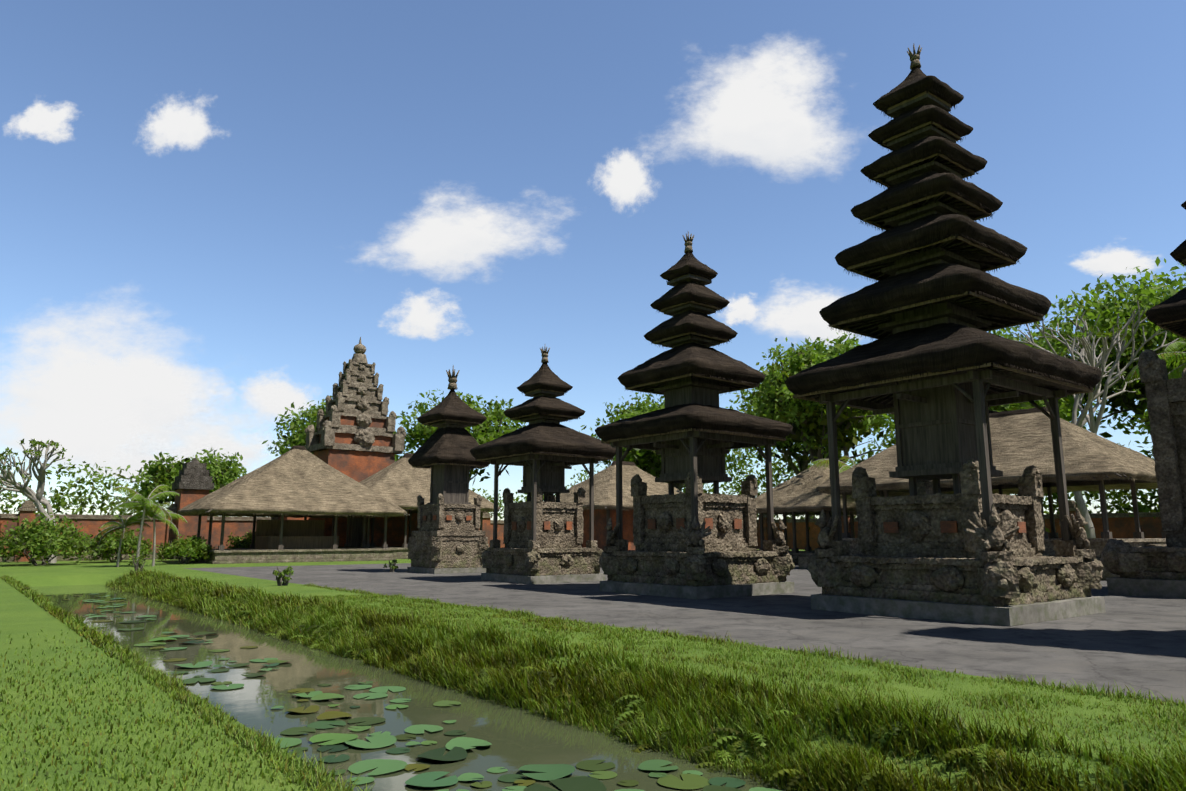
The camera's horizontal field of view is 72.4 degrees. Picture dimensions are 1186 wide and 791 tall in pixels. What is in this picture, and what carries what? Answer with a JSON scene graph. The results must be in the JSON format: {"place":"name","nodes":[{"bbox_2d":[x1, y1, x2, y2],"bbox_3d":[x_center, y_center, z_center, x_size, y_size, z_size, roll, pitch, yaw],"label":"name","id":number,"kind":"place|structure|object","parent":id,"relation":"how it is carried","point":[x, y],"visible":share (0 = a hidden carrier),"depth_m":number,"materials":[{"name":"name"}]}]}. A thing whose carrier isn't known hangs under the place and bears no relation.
{"place":"outdoors","nodes":[
{"label":"outdoors","id":0,"kind":"place"},
{"bbox_2d":[8,103,72,142],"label":"cloud","id":1,"kind":"structure","parent":0,"point":[42,121],"depth_m":4789.45,"materials":[{"name":"white"}]},
{"bbox_2d":[0,400,170,473],"bbox_3d":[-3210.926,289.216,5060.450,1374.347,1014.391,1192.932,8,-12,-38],"label":"cloud","id":2,"kind":"structure","parent":0,"point":[113,435],"depth_m":5058.00,"materials":[{"name":"white"}]},
{"bbox_2d":[0,308,251,485],"bbox_3d":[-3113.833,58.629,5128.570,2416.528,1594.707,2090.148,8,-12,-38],"label":"cloud","id":3,"kind":"structure","parent":0,"point":[93,357],"depth_m":5128.06,"materials":[{"name":"white"}]},
{"bbox_2d":[91,437,231,485],"bbox_3d":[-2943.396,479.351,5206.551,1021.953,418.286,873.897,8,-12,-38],"label":"cloud","id":4,"kind":"structure","parent":0,"point":[126,475],"depth_m":5206.77,"materials":[{"name":"white"}]},
{"bbox_2d":[145,100,210,149],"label":"cloud","id":5,"kind":"structure","parent":0,"point":[175,124],"depth_m":5128.14,"materials":[{"name":"white"}]},
{"bbox_2d":[169,359,258,454],"bbox_3d":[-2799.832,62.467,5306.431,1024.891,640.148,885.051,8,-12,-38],"label":"cloud","id":6,"kind":"structure","parent":0,"point":[213,390],"depth_m":5296.81,"materials":[{"name":"white"}]},
{"bbox_2d":[162,389,303,470],"bbox_3d":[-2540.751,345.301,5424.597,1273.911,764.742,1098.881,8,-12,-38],"label":"cloud","id":7,"kind":"structure","parent":0,"point":[250,449],"depth_m":5421.54,"materials":[{"name":"white"}]},
{"bbox_2d":[242,373,315,418],"bbox_3d":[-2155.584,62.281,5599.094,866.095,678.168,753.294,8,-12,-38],"label":"cloud","id":8,"kind":"structure","parent":0,"point":[266,385],"depth_m":5600.33,"materials":[{"name":"white"}]},
{"bbox_2d":[29,585,805,790],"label":"water","id":9,"kind":"structure","parent":0,"point":[516,738],"depth_m":10.52,"materials":[{"name":"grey liquid"}]},
{"bbox_2d":[63,595,781,790],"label":"lily pads","id":10,"kind":"object","parent":9,"relation":"on","point":[458,746],"visible":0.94,"depth_m":8.32,"materials":[{"name":"green plant"}]},
{"bbox_2d":[387,292,457,338],"bbox_3d":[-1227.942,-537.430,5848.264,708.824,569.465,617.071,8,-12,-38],"label":"cloud","id":11,"kind":"structure","parent":0,"point":[422,316],"depth_m":5848.31,"materials":[{"name":"white"}]},
{"bbox_2d":[364,194,550,277],"bbox_3d":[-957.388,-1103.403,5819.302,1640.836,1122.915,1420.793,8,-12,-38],"label":"cloud","id":12,"kind":"structure","parent":0,"point":[439,239],"depth_m":5819.92,"materials":[{"name":"white"}]},
{"bbox_2d":[0,550,1185,790],"bbox_3d":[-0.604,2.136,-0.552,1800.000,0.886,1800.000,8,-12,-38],"label":"ground","id":13,"kind":"structure","parent":0,"point":[1136,642],"depth_m":13.17,"materials":[{"name":"green plant"}]},
{"bbox_2d":[0,438,66,562],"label":"frangipani","id":14,"kind":"object","parent":13,"relation":"on","point":[36,498],"visible":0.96,"depth_m":53.13,"materials":[{"name":"grey plant"}]},
{"bbox_2d":[0,511,97,564],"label":"shrub","id":15,"kind":"object","parent":13,"relation":"on","point":[37,540],"visible":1,"depth_m":49.08,"materials":[{"name":"green plant"}]},
{"bbox_2d":[78,527,152,562],"bbox_3d":[-32.685,10.070,55.255,4.896,2.829,4.608,8,-12,-38],"label":"shrub","id":16,"kind":"object","parent":13,"relation":"on","point":[108,545],"visible":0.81,"depth_m":54.57,"materials":[{"name":"green plant"}]},
{"bbox_2d":[94,511,154,566],"bbox_3d":[-27.469,8.386,47.570,3.084,3.252,3.090,8,-12,-38],"label":"palm","id":17,"kind":"object","parent":13,"relation":"on","point":[123,525],"visible":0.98,"depth_m":47.35,"materials":[{"name":"green plant"}]},
{"bbox_2d":[128,557,145,571],"bbox_3d":[-23.120,8.590,41.106,0.710,0.897,0.713,0,-10,2],"label":"shrub","id":18,"kind":"object","parent":13,"relation":"on","point":[139,563],"visible":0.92,"depth_m":41.18,"materials":[{"name":"green plant"}]},
{"bbox_2d":[0,500,278,561],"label":"brick wall","id":19,"kind":"structure","parent":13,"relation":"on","point":[166,531],"depth_m":61.86,"materials":[{"name":"brick"}]},
{"bbox_2d":[110,485,178,565],"bbox_3d":[-26.271,7.523,47.176,3.661,4.819,3.790,8,-12,-38],"label":"palm","id":20,"kind":"object","parent":13,"relation":"on","point":[142,500],"visible":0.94,"depth_m":47.02,"materials":[{"name":"green plant"}]},
{"bbox_2d":[122,502,186,565],"bbox_3d":[-26.331,8.196,48.111,3.326,3.810,3.459,-1,-10,4],"label":"palm","id":21,"kind":"object","parent":13,"relation":"on","point":[140,507],"visible":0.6,"depth_m":48.14,"materials":[{"name":"green plant"}]},
{"bbox_2d":[155,534,214,563],"bbox_3d":[-26.165,9.883,51.870,3.578,2.031,3.237,3,-10,-19],"label":"shrub","id":22,"kind":"object","parent":13,"relation":"on","point":[193,547],"visible":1,"depth_m":51.68,"materials":[{"name":"green plant"}]},
{"bbox_2d":[128,447,246,504],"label":"tree","id":23,"kind":"object","parent":13,"relation":"on","point":[222,473],"visible":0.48,"depth_m":78.61,"materials":[{"name":"green plant"}]},
{"bbox_2d":[171,458,213,559],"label":"tower","id":24,"kind":"structure","parent":13,"relation":"on","point":[184,497],"depth_m":62.88,"materials":[{"name":"brick"}]},
{"bbox_2d":[226,530,255,547],"bbox_3d":[-26.096,11.500,62.280,3.651,2.401,3.818,-6,-12,32],"label":"shrub","id":25,"kind":"object","parent":13,"relation":"on","point":[246,542],"visible":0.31,"depth_m":61.70,"materials":[{"name":"green plant"}]},
{"bbox_2d":[0,455,560,519],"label":"tree line","id":26,"kind":"object","parent":13,"relation":"on","point":[59,501],"visible":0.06,"depth_m":83.49,"materials":[{"name":"green plant"}]},
{"bbox_2d":[273,566,293,585],"bbox_3d":[-11.338,6.625,29.528,0.738,0.823,0.804,8,-12,-38],"label":"potted plant","id":27,"kind":"object","parent":13,"relation":"on","point":[281,577],"visible":0.98,"depth_m":29.49,"materials":[{"name":"green plant"}]},
{"bbox_2d":[178,446,409,563],"bbox_3d":[-21.729,7.817,59.178,14.416,8.336,9.316,8,-12,-38],"label":"bale","id":28,"kind":"object","parent":13,"relation":"on","point":[297,481],"visible":0.94,"depth_m":57.19,"materials":[{"name":"plant"}]},
{"bbox_2d":[262,395,415,461],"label":"tree","id":29,"kind":"object","parent":13,"relation":"on","point":[297,437],"visible":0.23,"depth_m":91.65,"materials":[{"name":"green plant"}]},
{"bbox_2d":[278,337,418,546],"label":"temple gate tower","id":30,"kind":"structure","parent":13,"relation":"on","point":[354,437],"depth_m":70.98,"materials":[{"name":"stone"}]},
{"bbox_2d":[349,518,366,546],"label":"gate door","id":31,"kind":"structure","parent":30,"relation":"in","point":[358,522],"depth_m":69.05,"materials":[{"name":"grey wood"}]},
{"bbox_2d":[383,559,397,571],"bbox_3d":[-10.010,8.532,40.357,0.792,0.753,0.715,8,-12,-38],"label":"potted plant","id":32,"kind":"object","parent":13,"relation":"on","point":[392,565],"visible":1,"depth_m":40.26,"materials":[{"name":"green plant"}]},
{"bbox_2d":[331,453,502,558],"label":"bale","id":33,"kind":"object","parent":13,"relation":"on","point":[402,483],"visible":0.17,"depth_m":65.18,"materials":[{"name":"plant"}]},
{"bbox_2d":[407,365,488,573],"bbox_3d":[-7.259,3.606,41.230,3.345,10.526,3.353,8,-12,-38],"label":"pagoda shrine","id":34,"kind":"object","parent":13,"relation":"on","point":[447,537],"visible":1,"depth_m":40.24,"materials":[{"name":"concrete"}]},
{"bbox_2d":[396,389,525,483],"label":"tree","id":35,"kind":"object","parent":13,"relation":"on","point":[486,431],"visible":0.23,"depth_m":93.57,"materials":[{"name":"green plant"}]},
{"bbox_2d":[470,347,615,583],"bbox_3d":[-2.039,2.639,33.554,4.680,9.816,4.688,8,-12,-38],"label":"pagoda shrine","id":36,"kind":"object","parent":13,"relation":"on","point":[542,539],"visible":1,"depth_m":32.52,"materials":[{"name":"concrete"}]},
{"bbox_2d":[110,577,1010,790],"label":"ferns bank","id":37,"kind":"structure","parent":13,"relation":"on","point":[763,744],"depth_m":8.27,"materials":[{"name":"green plant"}]},
{"bbox_2d":[0,566,1185,790],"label":"grass","id":38,"kind":"structure","parent":13,"relation":"on","point":[456,664],"depth_m":9.06,"materials":[{"name":"green plant"}]},
{"bbox_2d":[555,461,683,550],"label":"pavilion","id":39,"kind":"structure","parent":13,"relation":"on","point":[604,495],"depth_m":58.01,"materials":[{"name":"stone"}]},
{"bbox_2d":[579,392,664,476],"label":"tree","id":40,"kind":"object","parent":13,"relation":"on","point":[621,412],"visible":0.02,"depth_m":101.18,"materials":[{"name":"green plant"}]},
{"bbox_2d":[483,512,791,549],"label":"brick wall","id":41,"kind":"structure","parent":13,"relation":"on","point":[486,515],"depth_m":80.12,"materials":[{"name":"brick"}]},
{"bbox_2d":[479,518,504,547],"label":"brick wall","id":42,"kind":"structure","parent":41,"relation":"attached to","point":[487,526],"depth_m":80.19,"materials":[{"name":"brick"}]},
{"bbox_2d":[610,399,737,490],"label":"tree","id":43,"kind":"object","parent":13,"relation":"on","point":[642,458],"visible":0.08,"depth_m":84.23,"materials":[{"name":"green plant"}]},
{"bbox_2d":[595,232,794,599],"bbox_3d":[3.311,0.306,27.121,4.911,12.226,4.912,8,-12,-38],"label":"pagoda","id":44,"kind":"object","parent":13,"relation":"on","point":[693,541],"visible":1,"depth_m":25.96,"materials":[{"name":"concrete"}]},
{"bbox_2d":[756,459,856,564],"bbox_3d":[15.742,7.708,54.353,10.275,6.906,8.295,8,-12,-38],"label":"bale","id":45,"kind":"object","parent":13,"relation":"on","point":[796,495],"visible":0.35,"depth_m":52.05,"materials":[{"name":"plant"}]},
{"bbox_2d":[726,342,894,550],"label":"tree","id":46,"kind":"object","parent":13,"relation":"on","point":[800,461],"visible":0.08,"depth_m":78.27,"materials":[{"name":"green plant"}]},
{"bbox_2d":[733,333,894,529],"bbox_3d":[17.644,3.743,59.975,13.786,17.224,14.392,8,-12,-38],"label":"tree","id":47,"kind":"object","parent":13,"relation":"on","point":[801,416],"visible":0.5,"depth_m":58.88,"materials":[{"name":"green plant"}]},
{"bbox_2d":[521,401,1158,519],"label":"tree line","id":48,"kind":"object","parent":13,"relation":"on","point":[742,463],"visible":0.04,"depth_m":94.20,"materials":[{"name":"green plant"}]},
{"bbox_2d":[808,456,878,495],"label":"palm","id":49,"kind":"object","parent":13,"relation":"on","point":[843,465],"visible":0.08,"depth_m":50.63,"materials":[{"name":"green plant"}]},
{"bbox_2d":[784,45,1105,625],"bbox_3d":[8.726,-2.194,20.764,5.764,14.984,5.742,8,-12,-38],"label":"pagoda","id":50,"kind":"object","parent":13,"relation":"on","point":[936,369],"visible":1,"depth_m":19.48,"materials":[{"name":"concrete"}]},
{"bbox_2d":[885,400,1069,446],"bbox_3d":[27.165,4.209,58.282,12.142,15.729,12.451,3,-10,-19],"label":"tree","id":51,"kind":"object","parent":13,"relation":"on","point":[1015,406],"visible":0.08,"depth_m":54.74,"materials":[{"name":"green plant"}]},
{"bbox_2d":[798,407,1166,580],"bbox_3d":[20.674,4.875,41.982,11.022,8.277,16.523,8,-12,-38],"label":"bale","id":52,"kind":"object","parent":13,"relation":"on","point":[1021,440],"visible":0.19,"depth_m":38.18,"materials":[{"name":"plant"}]},
{"bbox_2d":[809,454,1159,538],"bbox_3d":[40.178,6.784,54.045,9.298,9.907,59.757,8,-12,-38],"label":"tree line","id":53,"kind":"object","parent":13,"relation":"on","point":[1115,495],"visible":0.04,"depth_m":57.20,"materials":[{"name":"green plant"}]},
{"bbox_2d":[875,326,1101,453],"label":"tree","id":54,"kind":"object","parent":13,"relation":"on","point":[1007,329],"depth_m":83.81,"materials":[{"name":"green plant"}]},
{"bbox_2d":[892,395,1087,501],"bbox_3d":[30.869,4.548,63.386,14.427,16.798,14.073,8,-12,-38],"label":"tree","id":55,"kind":"object","parent":13,"relation":"on","point":[1068,408],"visible":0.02,"depth_m":60.56,"materials":[{"name":"green plant"}]},
{"bbox_2d":[1004,257,1185,537],"bbox_3d":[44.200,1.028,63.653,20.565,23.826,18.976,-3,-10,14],"label":"tree","id":56,"kind":"object","parent":13,"relation":"on","point":[1108,310],"visible":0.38,"depth_m":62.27,"materials":[{"name":"green plant"}]},
{"bbox_2d":[1100,201,1185,597],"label":"pagoda","id":57,"kind":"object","parent":13,"relation":"on","point":[1154,571],"visible":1,"depth_m":25.11,"materials":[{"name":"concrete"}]},
{"bbox_2d":[1123,371,1180,434],"bbox_3d":[44.094,3.059,52.222,14.614,15.933,14.322,-3,-10,14],"label":"tree","id":58,"kind":"object","parent":13,"relation":"on","point":[1141,417],"visible":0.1,"depth_m":57.67,"materials":[{"name":"green plant"}]},
{"bbox_2d":[1121,337,1185,419],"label":"coconut palm","id":59,"kind":"object","parent":13,"relation":"on","point":[1174,356],"visible":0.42,"depth_m":49.77,"materials":[{"name":"green plant"}]},
{"bbox_2d":[0,0,1185,519],"label":"sky","id":60,"kind":"structure","parent":0,"point":[333,124],"materials":[{"name":"blue"}]},
{"bbox_2d":[598,151,651,207],"bbox_3d":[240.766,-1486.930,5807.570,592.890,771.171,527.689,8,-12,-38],"label":"cloud","id":61,"kind":"structure","parent":0,"point":[623,178],"depth_m":5807.80,"materials":[{"name":"white"}]},
{"bbox_2d":[723,295,760,324],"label":"cloud","id":62,"kind":"structure","parent":0,"point":[742,309],"depth_m":5874.03,"materials":[{"name":"white"}]},
{"bbox_2d":[672,42,844,172],"bbox_3d":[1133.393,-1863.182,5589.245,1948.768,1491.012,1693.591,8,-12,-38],"label":"cloud","id":63,"kind":"structure","parent":0,"point":[757,108],"depth_m":5587.11,"materials":[{"name":"white"}]},
{"bbox_2d":[755,289,856,345],"bbox_3d":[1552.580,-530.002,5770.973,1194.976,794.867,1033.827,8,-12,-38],"label":"cloud","id":64,"kind":"structure","parent":0,"point":[799,315],"depth_m":5773.04,"materials":[{"name":"white"}]},
{"bbox_2d":[756,500,1163,550],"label":"brick wall","id":65,"kind":"structure","parent":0,"point":[1150,527],"depth_m":56.91,"materials":[{"name":"red brick"}]},
{"bbox_2d":[1071,248,1155,275],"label":"cloud","id":66,"kind":"structure","parent":0,"point":[1117,261],"depth_m":4993.56,"materials":[{"name":"white"}]}
]}

